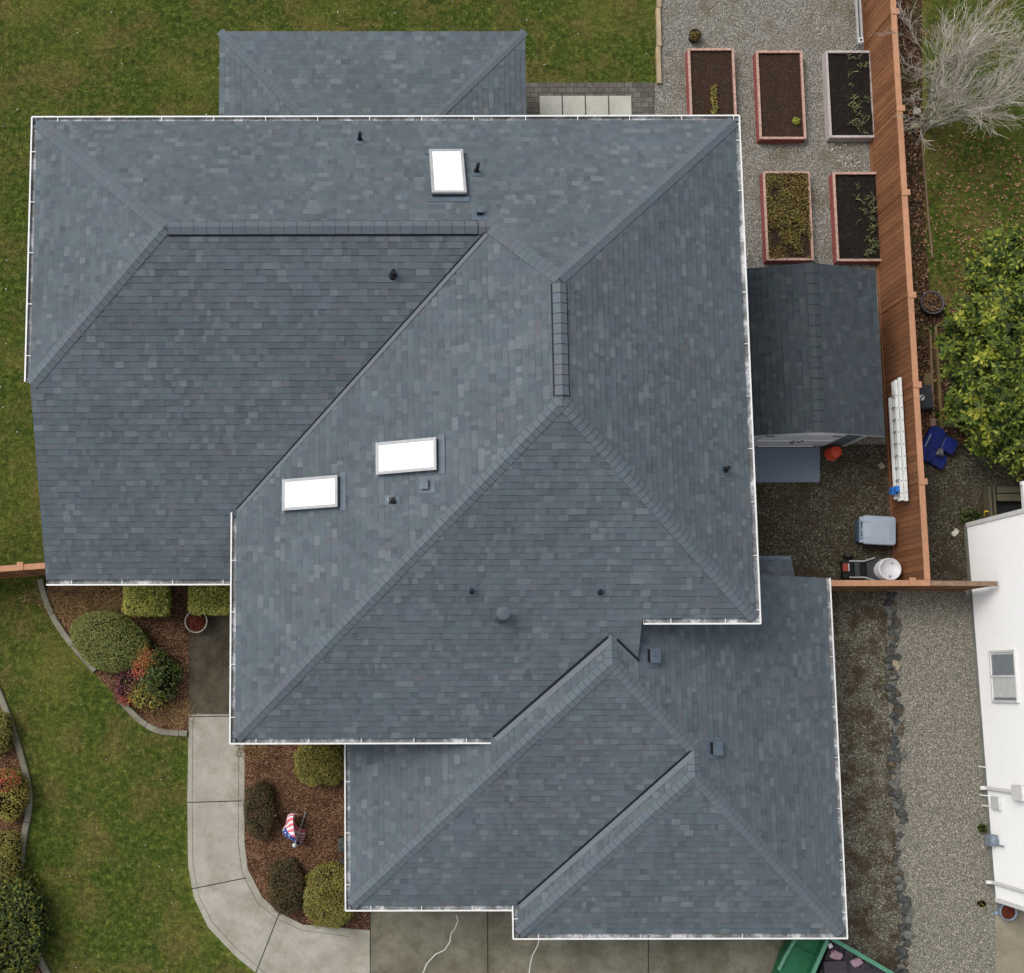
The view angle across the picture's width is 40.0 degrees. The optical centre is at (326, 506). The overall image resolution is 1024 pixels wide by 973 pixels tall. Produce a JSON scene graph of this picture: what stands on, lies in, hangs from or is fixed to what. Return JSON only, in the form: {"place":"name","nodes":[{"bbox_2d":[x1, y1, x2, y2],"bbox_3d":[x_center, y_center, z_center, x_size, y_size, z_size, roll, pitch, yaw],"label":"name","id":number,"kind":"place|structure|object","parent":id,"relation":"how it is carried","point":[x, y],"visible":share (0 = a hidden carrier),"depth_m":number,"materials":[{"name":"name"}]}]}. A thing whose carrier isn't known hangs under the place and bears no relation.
{"place":"outdoors","nodes":[
{"label":"outdoors","id":0,"kind":"place"},
{"bbox_2d":[0,706,42,972],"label":"mulch bed","id":1,"kind":"object","parent":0,"point":[9,759],"visible":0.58,"depth_m":34.66,"materials":[{"name":"plant"}]},
{"bbox_2d":[0,709,14,753],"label":"green bush","id":2,"kind":"object","parent":1,"relation":"on","point":[6,730],"visible":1,"depth_m":34.28,"materials":[{"name":"green plant"}]},
{"bbox_2d":[0,829,24,881],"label":"green bush","id":3,"kind":"object","parent":1,"relation":"on","point":[11,851],"visible":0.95,"depth_m":33.76,"materials":[{"name":"green plant"}]},
{"bbox_2d":[0,767,31,822],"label":"red tip shrub","id":4,"kind":"object","parent":1,"relation":"on","point":[13,803],"visible":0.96,"depth_m":33.87,"materials":[{"name":"yellow plant"}]},
{"bbox_2d":[0,768,20,793],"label":"red foliage","id":5,"kind":"object","parent":4,"relation":"on","point":[2,778],"visible":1,"depth_m":33.76,"materials":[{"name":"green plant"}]},
{"bbox_2d":[0,687,50,972],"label":"garden edging","id":6,"kind":"object","parent":1,"relation":"on","point":[43,966],"visible":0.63,"depth_m":34.53,"materials":[{"name":"concrete"}]},
{"bbox_2d":[0,867,56,972],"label":"laurel shrub","id":7,"kind":"object","parent":1,"relation":"on","point":[24,919],"visible":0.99,"depth_m":33.15,"materials":[{"name":"green plant"}]},
{"bbox_2d":[45,575,188,734],"bbox_3d":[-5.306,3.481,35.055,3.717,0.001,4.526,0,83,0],"label":"mulch bed","id":8,"kind":"object","parent":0,"point":[178,608],"visible":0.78,"depth_m":35.10,"materials":[{"name":"brown wood"}]},
{"bbox_2d":[37,578,95,672],"bbox_3d":[-6.639,3.034,35.068,0.353,0.102,2.756,-32,84,-4],"label":"garden edging","id":9,"kind":"object","parent":8,"relation":"on","point":[55,621],"visible":0.82,"depth_m":35.04,"materials":[{"name":"concrete"}]},
{"bbox_2d":[39,585,125,629],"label":"dry stems","id":10,"kind":"object","parent":8,"relation":"on","point":[82,600],"visible":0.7,"depth_m":35.15,"materials":[{"name":"plant"}]},
{"bbox_2d":[69,611,150,673],"bbox_3d":[-5.411,3.356,34.569,2.081,1.103,1.633,0,83,0],"label":"mounded shrub","id":11,"kind":"object","parent":8,"relation":"on","point":[102,640],"visible":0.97,"depth_m":34.27,"materials":[{"name":"green plant"}]},
{"bbox_2d":[116,694,136,705],"bbox_3d":[-4.997,4.798,34.675,0.568,0.616,0.464,0,83,0],"label":"nandina","id":12,"kind":"object","parent":8,"relation":"on","point":[123,701],"visible":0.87,"depth_m":34.50,"materials":[{"name":"red plant"}]},
{"bbox_2d":[111,666,143,708],"bbox_3d":[-4.899,4.336,34.611,1.013,0.891,1.396,0,83,0],"label":"heather","id":13,"kind":"object","parent":8,"relation":"on","point":[123,688],"visible":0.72,"depth_m":34.42,"materials":[{"name":"purple plant"}]},
{"bbox_2d":[128,661,147,680],"bbox_3d":[-4.622,4.100,34.557,0.620,1.206,0.535,0,83,0],"label":"nandina","id":14,"kind":"object","parent":8,"relation":"on","point":[141,672],"visible":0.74,"depth_m":34.15,"materials":[{"name":"red plant"}]},
{"bbox_2d":[122,585,171,617],"bbox_3d":[-4.493,2.306,34.744,1.206,1.006,0.955,0,83,0],"label":"box hedge","id":15,"kind":"object","parent":8,"relation":"on","point":[149,600],"visible":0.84,"depth_m":34.36,"materials":[{"name":"green plant"}]},
{"bbox_2d":[131,642,163,676],"bbox_3d":[-4.492,3.837,34.541,0.943,1.381,0.940,0,83,0],"label":"nandina","id":16,"kind":"object","parent":8,"relation":"on","point":[141,660],"visible":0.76,"depth_m":34.19,"materials":[{"name":"orange plant"}]},
{"bbox_2d":[119,679,177,712],"bbox_3d":[-4.443,4.621,34.580,1.523,1.155,1.047,0,83,0],"label":"nandina","id":17,"kind":"object","parent":8,"relation":"on","point":[139,697],"visible":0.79,"depth_m":34.37,"materials":[{"name":"yellow plant"}]},
{"bbox_2d":[118,698,186,735],"bbox_3d":[-4.409,5.371,34.765,1.991,0.102,0.418,27,83,3],"label":"garden edging","id":18,"kind":"object","parent":8,"relation":"on","point":[136,716],"visible":0.96,"depth_m":34.70,"materials":[{"name":"concrete"}]},
{"bbox_2d":[133,645,188,707],"bbox_3d":[-4.200,4.220,34.558,1.564,1.459,1.576,0,83,0],"label":"nandina","id":19,"kind":"object","parent":8,"relation":"on","point":[162,675],"visible":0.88,"depth_m":34.31,"materials":[{"name":"green plant"}]},
{"bbox_2d":[139,697,197,730],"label":"dry stems","id":20,"kind":"object","parent":8,"relation":"on","point":[182,720],"visible":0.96,"depth_m":34.79,"materials":[{"name":"plant"}]},
{"bbox_2d":[189,585,229,713],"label":"entry path","id":21,"kind":"structure","parent":0,"point":[209,661],"depth_m":34.97,"materials":[{"name":"concrete"}]},
{"bbox_2d":[184,610,207,632],"bbox_3d":[-3.259,2.894,34.905,0.580,0.460,0.580,0,83,0],"label":"round planter","id":22,"kind":"object","parent":21,"relation":"on","point":[195,624],"visible":0.98,"depth_m":34.74,"materials":[{"name":"brown ceramic"}]},
{"bbox_2d":[187,585,229,616],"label":"box hedge","id":23,"kind":"object","parent":21,"relation":"on","point":[212,600],"visible":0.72,"depth_m":34.36,"materials":[{"name":"green plant"}]},
{"bbox_2d":[244,744,369,929],"bbox_3d":[-0.451,7.899,34.483,3.273,0.001,5.423,0,83,0],"label":"mulch bed","id":24,"kind":"object","parent":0,"point":[360,920],"visible":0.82,"depth_m":34.49,"materials":[{"name":"brown wood"}]},
{"bbox_2d":[234,744,269,761],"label":"dry stems","id":25,"kind":"object","parent":24,"relation":"on","point":[254,746],"visible":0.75,"depth_m":34.68,"materials":[{"name":"plant"}]},
{"bbox_2d":[242,778,276,840],"bbox_3d":[-1.649,7.477,34.186,0.854,0.800,1.524,0,83,0],"label":"dark bush","id":26,"kind":"object","parent":24,"relation":"on","point":[259,808],"visible":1,"depth_m":33.97,"materials":[{"name":"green plant"}]},
{"bbox_2d":[266,856,305,915],"bbox_3d":[-0.977,9.305,33.942,1.010,0.807,1.417,0,83,0],"label":"dark bush","id":27,"kind":"object","parent":24,"relation":"on","point":[286,883],"visible":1,"depth_m":33.74,"materials":[{"name":"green plant"}]},
{"bbox_2d":[282,811,305,847],"bbox_3d":[-0.788,7.928,34.076,0.577,0.828,0.798,0,83,0],"label":"garden flag","id":28,"kind":"object","parent":24,"relation":"on","point":[293,831],"visible":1,"depth_m":33.96,"materials":[{"name":"fabric"}]},
{"bbox_2d":[292,744,343,787],"bbox_3d":[-0.139,6.295,34.190,1.413,1.076,1.246,0,83,0],"label":"round bush","id":29,"kind":"object","parent":24,"relation":"on","point":[320,764],"visible":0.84,"depth_m":33.90,"materials":[{"name":"green plant"}]},
{"bbox_2d":[302,860,354,929],"bbox_3d":[0.085,9.478,33.781,1.392,1.092,1.610,0,83,0],"label":"round bush","id":30,"kind":"object","parent":24,"relation":"on","point":[324,899],"visible":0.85,"depth_m":33.46,"materials":[{"name":"green plant"}]},
{"bbox_2d":[338,838,343,852],"bbox_3d":[0.415,8.387,34.365,0.247,0.064,0.360,-2,83,0],"label":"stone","id":31,"kind":"object","parent":24,"relation":"on","point":[340,844],"visible":0.59,"depth_m":34.34,"materials":[{"name":"grey stone"}]},
{"bbox_2d":[187,714,648,972],"bbox_3d":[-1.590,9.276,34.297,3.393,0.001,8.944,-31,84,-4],"label":"concrete path","id":32,"kind":"structure","parent":0,"point":[243,920],"depth_m":34.28,"materials":[{"name":"grey concrete"}]},
{"bbox_2d":[0,0,1023,972],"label":"lawn","id":33,"kind":"structure","parent":0,"point":[16,582],"depth_m":36.43,"materials":[{"name":"green plant"}]},
{"bbox_2d":[0,562,45,578],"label":"wooden fence","id":34,"kind":"object","parent":33,"relation":"on","point":[20,569],"visible":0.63,"depth_m":33.84,"materials":[{"name":"brown wood"}]},
{"bbox_2d":[12,579,54,615],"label":"dry stems","id":35,"kind":"object","parent":33,"relation":"on","point":[33,603],"visible":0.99,"depth_m":35.17,"materials":[{"name":"plant"}]},
{"bbox_2d":[24,29,847,939],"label":"house","id":36,"kind":"structure","parent":33,"relation":"on","point":[392,389],"depth_m":30.08,"materials":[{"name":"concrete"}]},
{"bbox_2d":[655,0,661,84],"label":"garden edging","id":37,"kind":"object","parent":33,"relation":"on","point":[658,41],"visible":1,"depth_m":37.01,"materials":[{"name":"beige wood"}]},
{"bbox_2d":[831,577,929,590],"bbox_3d":[13.259,1.924,34.333,2.610,1.915,0.200,0,83,0],"label":"wooden fence","id":38,"kind":"object","parent":33,"relation":"on","point":[869,585],"visible":0.81,"depth_m":33.41,"materials":[{"name":"brown wood"}]},
{"bbox_2d":[861,0,929,579],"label":"wooden fence","id":39,"kind":"object","parent":33,"relation":"on","point":[896,297],"visible":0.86,"depth_m":35.13,"materials":[{"name":"brown wood"}]},
{"bbox_2d":[888,377,907,500],"bbox_3d":[14.276,-1.660,34.609,0.142,0.527,3.103,0,83,0],"label":"extension ladder","id":40,"kind":"object","parent":39,"relation":"attached to","point":[895,433],"visible":1,"depth_m":34.52,"materials":[{"name":"metal"}]},
{"bbox_2d":[889,486,903,494],"bbox_3d":[14.184,-0.409,34.476,0.230,0.310,0.190,0,83,0],"label":"ladder bracket","id":41,"kind":"object","parent":40,"relation":"attached to","point":[894,490],"visible":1,"depth_m":34.46,"materials":[{"name":"blue plastic"}]},
{"bbox_2d":[871,0,1023,152],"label":"bare tree","id":42,"kind":"object","parent":33,"relation":"on","point":[927,123],"visible":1,"depth_m":34.09,"materials":[{"name":"grey plant"}]},
{"bbox_2d":[964,481,1023,910],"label":"neighbour house","id":43,"kind":"structure","parent":33,"relation":"on","point":[994,545],"depth_m":33.55,"materials":[{"name":"white plastic"}]},
{"bbox_2d":[989,649,1019,702],"bbox_3d":[16.313,4.076,33.356,0.060,1.260,1.250,0,83,0],"label":"window","id":44,"kind":"structure","parent":43,"relation":"in","point":[1003,667],"depth_m":33.31,"materials":[{"name":"white paint"}]},
{"bbox_2d":[370,911,782,972],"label":"driveway","id":45,"kind":"structure","parent":0,"point":[409,941],"depth_m":34.08,"materials":[{"name":"concrete"}]},
{"bbox_2d":[423,915,538,972],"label":"driveway crack seal","id":46,"kind":"object","parent":45,"relation":"on","point":[450,940],"visible":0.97,"depth_m":34.08,"materials":[{"name":"grey"}]},
{"bbox_2d":[526,82,654,114],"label":"paver patio","id":47,"kind":"structure","parent":0,"point":[641,94],"depth_m":36.93,"materials":[{"name":"concrete"}]},
{"bbox_2d":[540,96,631,114],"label":"concrete slabs","id":48,"kind":"structure","parent":47,"relation":"on","point":[575,105],"depth_m":36.85,"materials":[{"name":"grey concrete"}]},
{"bbox_2d":[655,0,885,443],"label":"gravel yard","id":49,"kind":"structure","parent":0,"point":[854,152],"depth_m":36.99,"materials":[{"name":"grey gravel"}]},
{"bbox_2d":[688,29,701,42],"bbox_3d":[9.825,-12.554,36.969,0.344,0.323,0.340,0,83,0],"label":"plant pot","id":50,"kind":"object","parent":49,"relation":"on","point":[695,35],"visible":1,"depth_m":36.88,"materials":[{"name":"yellow plant"}]},
{"bbox_2d":[685,48,736,114],"bbox_3d":[10.207,-10.936,36.761,1.232,0.320,2.452,0,83,0],"label":"raised bed","id":51,"kind":"object","parent":49,"relation":"on","point":[706,69],"visible":0.75,"depth_m":36.73,"materials":[{"name":"soil"}]},
{"bbox_2d":[709,84,718,114],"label":"yellow plant","id":52,"kind":"object","parent":51,"relation":"on","point":[713,103],"visible":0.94,"depth_m":36.55,"materials":[{"name":"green plant"}]},
{"bbox_2d":[753,50,806,142],"bbox_3d":[12.015,-10.870,36.752,1.232,0.320,2.452,0,83,0],"label":"raised bed","id":53,"kind":"object","parent":49,"relation":"on","point":[779,95],"visible":1,"depth_m":36.68,"materials":[{"name":"soil"}]},
{"bbox_2d":[759,171,813,263],"bbox_3d":[12.063,-7.586,36.327,1.232,0.320,2.412,0,83,0],"label":"raised bed","id":54,"kind":"object","parent":49,"relation":"on","point":[792,257],"visible":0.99,"depth_m":36.22,"materials":[{"name":"wood"}]},
{"bbox_2d":[765,172,811,258],"bbox_3d":[12.063,-7.613,36.137,1.148,0.153,2.347,0,83,0],"label":"ground cover","id":55,"kind":"object","parent":54,"relation":"on","point":[782,214],"visible":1,"depth_m":36.15,"materials":[{"name":"green plant"}]},
{"bbox_2d":[747,262,884,446],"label":"shed","id":56,"kind":"structure","parent":49,"relation":"on","point":[815,361],"depth_m":33.63,"materials":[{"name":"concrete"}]},
{"bbox_2d":[754,433,805,446],"bbox_3d":[11.247,-1.667,34.715,0.940,1.840,0.072,0,83,0],"label":"door","id":57,"kind":"structure","parent":56,"relation":"in","point":[770,440],"depth_m":34.67,"materials":[{"name":"paint"}]},
{"bbox_2d":[783,433,845,446],"bbox_3d":[12.204,-1.668,34.715,0.945,1.840,0.072,0,83,0],"label":"door","id":58,"kind":"structure","parent":56,"relation":"in","point":[810,439],"depth_m":34.58,"materials":[{"name":"paint"}]},
{"bbox_2d":[821,50,873,141],"bbox_3d":[13.857,-10.890,36.754,1.232,0.320,2.412,0,83,0],"label":"raised bed","id":59,"kind":"object","parent":49,"relation":"on","point":[838,94],"visible":1,"depth_m":36.69,"materials":[{"name":"black soil"}]},
{"bbox_2d":[846,51,871,133],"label":"garlic shoots","id":60,"kind":"object","parent":59,"relation":"on","point":[855,108],"visible":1,"depth_m":36.52,"materials":[{"name":"green plant"}]},
{"bbox_2d":[829,172,881,263],"bbox_3d":[13.893,-7.565,36.324,1.232,0.320,2.412,0,83,0],"label":"raised bed","id":61,"kind":"object","parent":49,"relation":"on","point":[850,243],"visible":1,"depth_m":36.25,"materials":[{"name":"black soil"}]},
{"bbox_2d":[854,183,878,256],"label":"garlic shoots","id":62,"kind":"object","parent":61,"relation":"on","point":[872,227],"visible":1,"depth_m":36.09,"materials":[{"name":"green plant"}]},
{"bbox_2d":[851,0,862,49],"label":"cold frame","id":63,"kind":"object","parent":49,"relation":"on","point":[858,17],"visible":0.99,"depth_m":36.65,"materials":[{"name":"metal"}]},
{"bbox_2d":[754,444,891,579],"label":"gravel path","id":64,"kind":"structure","parent":0,"point":[855,468],"depth_m":35.48,"materials":[{"name":"grey gravel"}]},
{"bbox_2d":[754,448,819,481],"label":"shed ramp","id":65,"kind":"structure","parent":64,"relation":"on","point":[787,464],"depth_m":35.55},
{"bbox_2d":[824,446,841,461],"bbox_3d":[13.004,-1.378,35.494,0.370,0.380,0.391,0,83,0],"label":"bucket","id":66,"kind":"object","parent":64,"relation":"on","point":[831,454],"visible":1,"depth_m":35.33,"materials":[{"name":"orange plastic"}]},
{"bbox_2d":[840,555,880,579],"bbox_3d":[13.517,1.551,34.987,0.891,0.634,0.705,0,83,0],"label":"lawn mower","id":67,"kind":"object","parent":64,"relation":"on","point":[857,569],"visible":0.82,"depth_m":35.02,"materials":[{"name":"grey plastic"}]},
{"bbox_2d":[854,515,895,545],"bbox_3d":[13.854,0.623,35.105,0.975,0.638,0.774,0,83,0],"label":"storage bin","id":68,"kind":"object","parent":64,"relation":"on","point":[874,530],"visible":1,"depth_m":34.81,"materials":[{"name":"plastic"}]},
{"bbox_2d":[874,558,900,579],"bbox_3d":[14.034,1.600,34.874,0.580,0.845,0.580,0,83,0],"label":"bucket","id":69,"kind":"object","parent":64,"relation":"on","point":[887,569],"visible":0.87,"depth_m":34.48,"materials":[{"name":"white plastic"}]},
{"bbox_2d":[783,591,900,972],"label":"side yard ground","id":70,"kind":"structure","parent":0,"point":[877,819],"depth_m":34.63,"materials":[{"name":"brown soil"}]},
{"bbox_2d":[772,939,893,972],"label":"dump trailer","id":71,"kind":"object","parent":70,"relation":"on","point":[802,955],"visible":0.71,"depth_m":33.54,"materials":[{"name":"green paint"}]},
{"bbox_2d":[822,960,847,972],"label":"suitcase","id":72,"kind":"object","parent":71,"relation":"in","point":[834,966],"visible":1,"depth_m":33.41,"materials":[{"name":"plastic"}]},
{"bbox_2d":[829,949,842,959],"bbox_3d":[12.340,10.854,33.549,0.278,0.104,0.203,25,83,3],"label":"rubbish bag","id":73,"kind":"object","parent":71,"relation":"on","point":[835,955],"visible":1,"depth_m":33.50,"materials":[{"name":"pink plastic"}]},
{"bbox_2d":[850,957,862,966],"bbox_3d":[12.832,11.021,33.527,0.261,0.098,0.192,-25,83,-3],"label":"rubbish bag","id":74,"kind":"object","parent":71,"relation":"on","point":[856,962],"visible":1,"depth_m":33.48,"materials":[{"name":"pink plastic"}]},
{"bbox_2d":[861,961,870,969],"bbox_3d":[13.059,11.094,33.518,0.222,0.113,0.195,7,83,1],"label":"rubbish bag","id":75,"kind":"object","parent":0,"point":[865,965],"visible":0.96,"depth_m":33.47,"materials":[{"name":"plastic"}]},
{"bbox_2d":[887,590,995,972],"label":"gravel strip","id":76,"kind":"object","parent":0,"point":[968,852],"visible":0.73,"depth_m":34.58,"materials":[{"name":"grey gravel"}]},
{"bbox_2d":[882,605,893,614],"bbox_3d":[14.237,2.620,35.123,0.192,0.120,0.268,-45,67,10],"label":"stone","id":77,"kind":"object","parent":76,"relation":"on","point":[887,610],"visible":1,"depth_m":35.07,"materials":[{"name":"grey stone"}]},
{"bbox_2d":[884,683,894,691],"bbox_3d":[14.184,4.545,34.871,0.277,0.162,0.176,9,80,-13],"label":"stone","id":78,"kind":"object","parent":76,"relation":"on","point":[889,687],"visible":1,"depth_m":34.80,"materials":[{"name":"grey stone"}]},
{"bbox_2d":[888,777,899,787],"bbox_3d":[14.176,6.885,34.571,0.272,0.121,0.196,-31,101,-9],"label":"stone","id":79,"kind":"object","parent":76,"relation":"on","point":[893,782],"visible":1,"depth_m":34.52,"materials":[{"name":"grey stone"}]},
{"bbox_2d":[892,706,903,713],"bbox_3d":[14.361,5.100,34.797,0.228,0.113,0.191,17,103,-5],"label":"stone","id":80,"kind":"object","parent":76,"relation":"on","point":[898,709],"visible":1,"depth_m":34.74,"materials":[{"name":"grey stone"}]},
{"bbox_2d":[895,882,906,891],"bbox_3d":[14.208,9.392,34.245,0.269,0.127,0.173,-17,94,-19],"label":"stone","id":81,"kind":"object","parent":76,"relation":"on","point":[898,886],"visible":1,"depth_m":34.20,"materials":[{"name":"grey stone"}]},
{"bbox_2d":[897,895,907,902],"bbox_3d":[14.229,9.689,34.208,0.247,0.141,0.180,15,67,-9],"label":"stone","id":82,"kind":"object","parent":76,"relation":"on","point":[902,899],"visible":1,"depth_m":34.15,"materials":[{"name":"grey stone"}]},
{"bbox_2d":[900,928,913,938],"bbox_3d":[14.288,10.496,34.101,0.292,0.130,0.210,13,81,10],"label":"stone","id":83,"kind":"object","parent":76,"relation":"on","point":[908,934],"visible":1,"depth_m":34.04,"materials":[{"name":"grey stone"}]},
{"bbox_2d":[895,591,999,972],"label":"pebbles","id":84,"kind":"object","parent":76,"relation":"on","point":[942,792],"visible":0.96,"depth_m":34.55,"materials":[{"name":"grey gravel"}]},
{"bbox_2d":[977,822,987,833],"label":"weed clump","id":85,"kind":"object","parent":76,"relation":"on","point":[981,828],"visible":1,"depth_m":34.34,"materials":[{"name":"green plant"}]},
{"bbox_2d":[887,0,1023,463],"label":"litter strip","id":86,"kind":"object","parent":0,"point":[958,435],"visible":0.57,"depth_m":36.53,"materials":[{"name":"brown plant"}]},
{"bbox_2d":[898,2,934,428],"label":"leaf litter","id":87,"kind":"object","parent":86,"relation":"on","point":[919,165],"visible":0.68,"depth_m":36.66,"materials":[{"name":"brown plant"}]},
{"bbox_2d":[919,385,932,410],"bbox_3d":[15.357,-2.803,35.669,0.376,0.397,0.632,0,83,0],"label":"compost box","id":88,"kind":"object","parent":86,"relation":"on","point":[926,398],"visible":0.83,"depth_m":35.48,"materials":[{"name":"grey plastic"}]},
{"bbox_2d":[923,373,930,384],"bbox_3d":[15.572,-3.235,35.890,0.180,0.070,0.462,3,83,0],"label":"wood block","id":89,"kind":"object","parent":86,"relation":"on","point":[927,378],"depth_m":35.87,"materials":[{"name":"brown wood"}]},
{"bbox_2d":[921,135,933,257],"bbox_3d":[15.832,-8.195,36.526,0.064,0.044,3.370,-2,83,0],"label":"edging pipe","id":90,"kind":"object","parent":86,"relation":"on","point":[926,197],"visible":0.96,"depth_m":36.51,"materials":[{"name":"brown plastic"}]},
{"bbox_2d":[928,325,933,416],"bbox_3d":[15.695,-3.523,35.932,0.050,0.060,2.416,1,83,0],"label":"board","id":91,"kind":"object","parent":86,"relation":"on","point":[930,354],"visible":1,"depth_m":35.93,"materials":[{"name":"brown wood"}]},
{"bbox_2d":[919,291,944,313],"bbox_3d":[15.710,-5.284,36.002,0.620,0.372,0.620,0,83,0],"label":"tub planter","id":92,"kind":"object","parent":86,"relation":"on","point":[932,302],"visible":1,"depth_m":35.91,"materials":[{"name":"brown"}]},
{"bbox_2d":[933,326,943,428],"bbox_3d":[15.852,-3.351,35.889,0.076,0.100,2.703,0,83,0],"label":"timber board","id":93,"kind":"object","parent":86,"relation":"on","point":[937,367],"visible":0.86,"depth_m":35.85,"materials":[{"name":"brown wood"}]},
{"bbox_2d":[922,426,963,468],"bbox_3d":[15.763,-1.480,35.472,1.008,0.407,0.980,28,83,3],"label":"wheelbarrow","id":94,"kind":"object","parent":86,"relation":"on","point":[937,444],"visible":0.94,"depth_m":35.44,"materials":[{"name":"blue plastic"}]},
{"bbox_2d":[903,111,1023,436],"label":"fallen leaves","id":95,"kind":"object","parent":86,"relation":"on","point":[967,225],"visible":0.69,"depth_m":36.50,"materials":[{"name":"brown plant"}]},
{"bbox_2d":[928,211,1023,481],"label":"evergreen tree","id":96,"kind":"object","parent":86,"relation":"on","point":[979,342],"visible":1,"depth_m":33.59,"materials":[{"name":"green plant"}]},
{"bbox_2d":[895,445,1023,580],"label":"gravel ground","id":97,"kind":"structure","parent":0,"point":[959,482],"depth_m":35.52,"materials":[{"name":"grey gravel"}]},
{"bbox_2d":[900,581,997,590],"bbox_3d":[15.394,1.964,34.356,1.620,1.858,0.122,1,83,0],"label":"wooden fence","id":98,"kind":"object","parent":97,"relation":"on","point":[950,585],"visible":0.97,"depth_m":33.78,"materials":[{"name":"brown wood"}]},
{"bbox_2d":[959,508,982,522],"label":"weed clump","id":99,"kind":"object","parent":97,"relation":"on","point":[970,515],"visible":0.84,"depth_m":35.31,"materials":[{"name":"green plant"}]},
{"bbox_2d":[983,487,1021,517],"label":"raised deck","id":100,"kind":"structure","parent":97,"relation":"on","point":[1007,499],"depth_m":35.27,"materials":[{"name":"brown wood"}]},
{"bbox_2d":[994,900,1023,972],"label":"concrete pad","id":101,"kind":"object","parent":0,"point":[1009,936],"visible":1,"depth_m":34.10,"materials":[{"name":"beige concrete"}]},
{"bbox_2d":[992,903,1016,920],"bbox_3d":[16.690,9.924,34.046,0.419,0.350,0.419,29,84,4],"label":"glazed pot","id":102,"kind":"object","parent":101,"relation":"on","point":[1006,913],"visible":0.78,"depth_m":33.91,"materials":[{"name":"blue ceramic"}]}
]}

